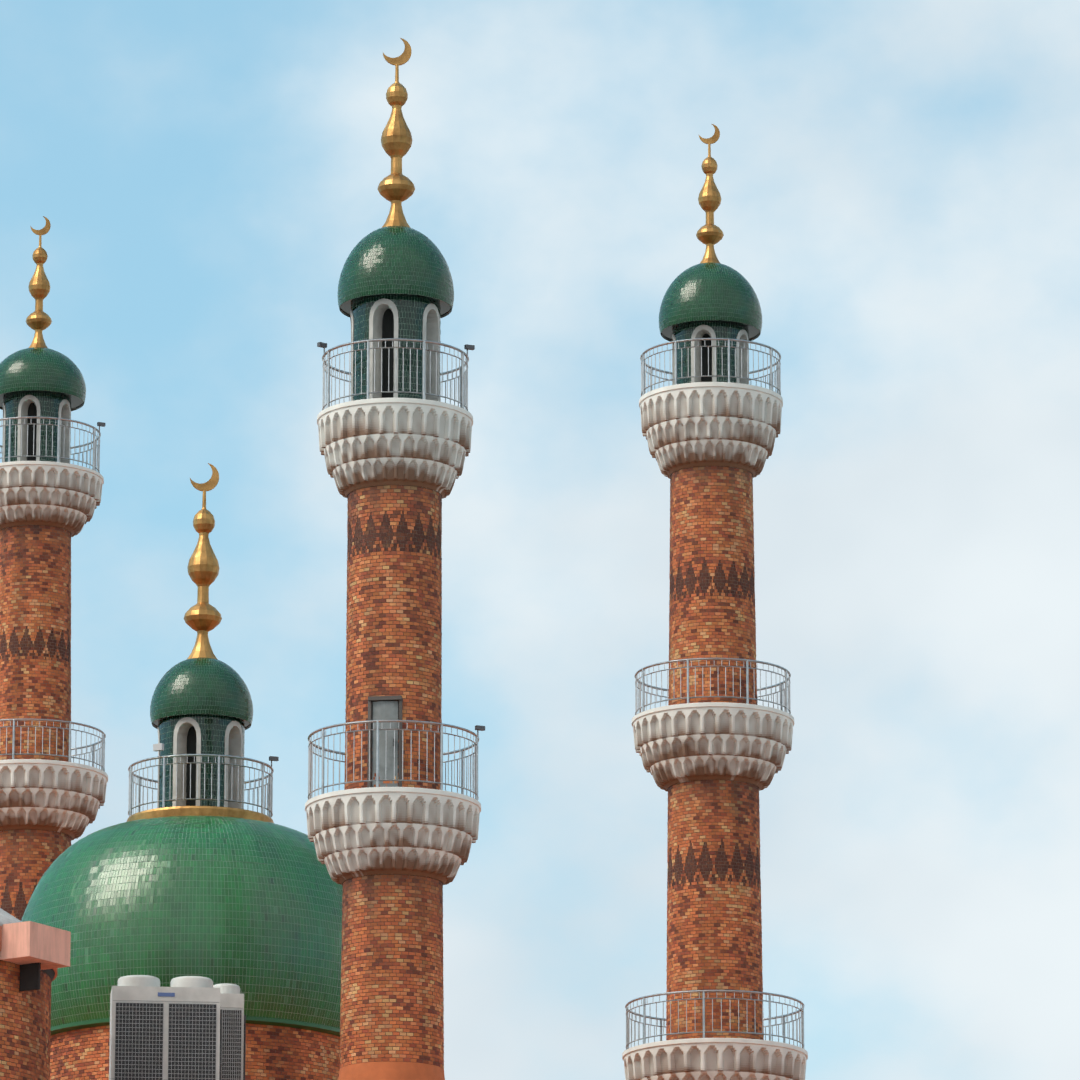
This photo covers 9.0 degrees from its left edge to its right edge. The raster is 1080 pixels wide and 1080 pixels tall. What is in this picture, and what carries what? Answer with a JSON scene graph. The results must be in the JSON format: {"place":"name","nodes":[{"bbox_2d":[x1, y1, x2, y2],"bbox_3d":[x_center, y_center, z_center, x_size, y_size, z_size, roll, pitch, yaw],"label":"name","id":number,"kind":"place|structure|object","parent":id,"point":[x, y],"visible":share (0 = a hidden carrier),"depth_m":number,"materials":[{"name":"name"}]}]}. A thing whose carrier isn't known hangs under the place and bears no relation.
{"place":"outdoors","nodes":[
{"label":"outdoors","id":0,"kind":"place"},
{"bbox_2d":[0,908,70,1079],"bbox_3d":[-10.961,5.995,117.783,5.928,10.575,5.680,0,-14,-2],"label":"building","id":1,"kind":"structure","parent":0,"point":[34,956],"depth_m":115.75,"materials":[{"name":"brick"}]},
{"bbox_2d":[0,216,107,920],"bbox_3d":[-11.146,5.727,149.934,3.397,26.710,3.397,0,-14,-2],"label":"minaret","id":2,"kind":"object","parent":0,"point":[52,798],"visible":0.85,"depth_m":150.29,"materials":[{"name":"brick"}]},
{"bbox_2d":[109,975,221,1079],"bbox_3d":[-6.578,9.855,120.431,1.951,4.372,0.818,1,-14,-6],"label":"condenser","id":3,"kind":"object","parent":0,"point":[173,1031],"visible":1,"depth_m":120.34,"materials":[{"name":"metal"}]},
{"bbox_2d":[21,463,342,1079],"bbox_3d":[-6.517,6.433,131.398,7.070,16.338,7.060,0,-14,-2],"label":"dome","id":4,"kind":"structure","parent":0,"point":[200,870],"depth_m":128.45,"materials":[{"name":"tile"}]},
{"bbox_2d":[213,983,245,1079],"bbox_3d":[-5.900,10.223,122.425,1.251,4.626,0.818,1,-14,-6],"label":"condenser","id":5,"kind":"object","parent":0,"point":[233,1032],"visible":0.25,"depth_m":122.44,"materials":[{"name":"metal"}]},
{"bbox_2d":[305,38,484,1079],"bbox_3d":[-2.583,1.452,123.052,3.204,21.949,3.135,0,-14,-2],"label":"minaret","id":6,"kind":"object","parent":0,"point":[392,828],"visible":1,"depth_m":122.24,"materials":[{"name":"brick"}]},
{"bbox_2d":[0,0,1079,1079],"label":"sky","id":7,"kind":"structure","parent":0,"point":[897,182],"materials":[{"name":"blue"}]},
{"bbox_2d":[622,124,807,1079],"bbox_3d":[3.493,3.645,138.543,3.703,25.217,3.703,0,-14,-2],"label":"minaret","id":8,"kind":"object","parent":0,"point":[713,743],"visible":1,"depth_m":137.88,"materials":[{"name":"brick"}]}
]}

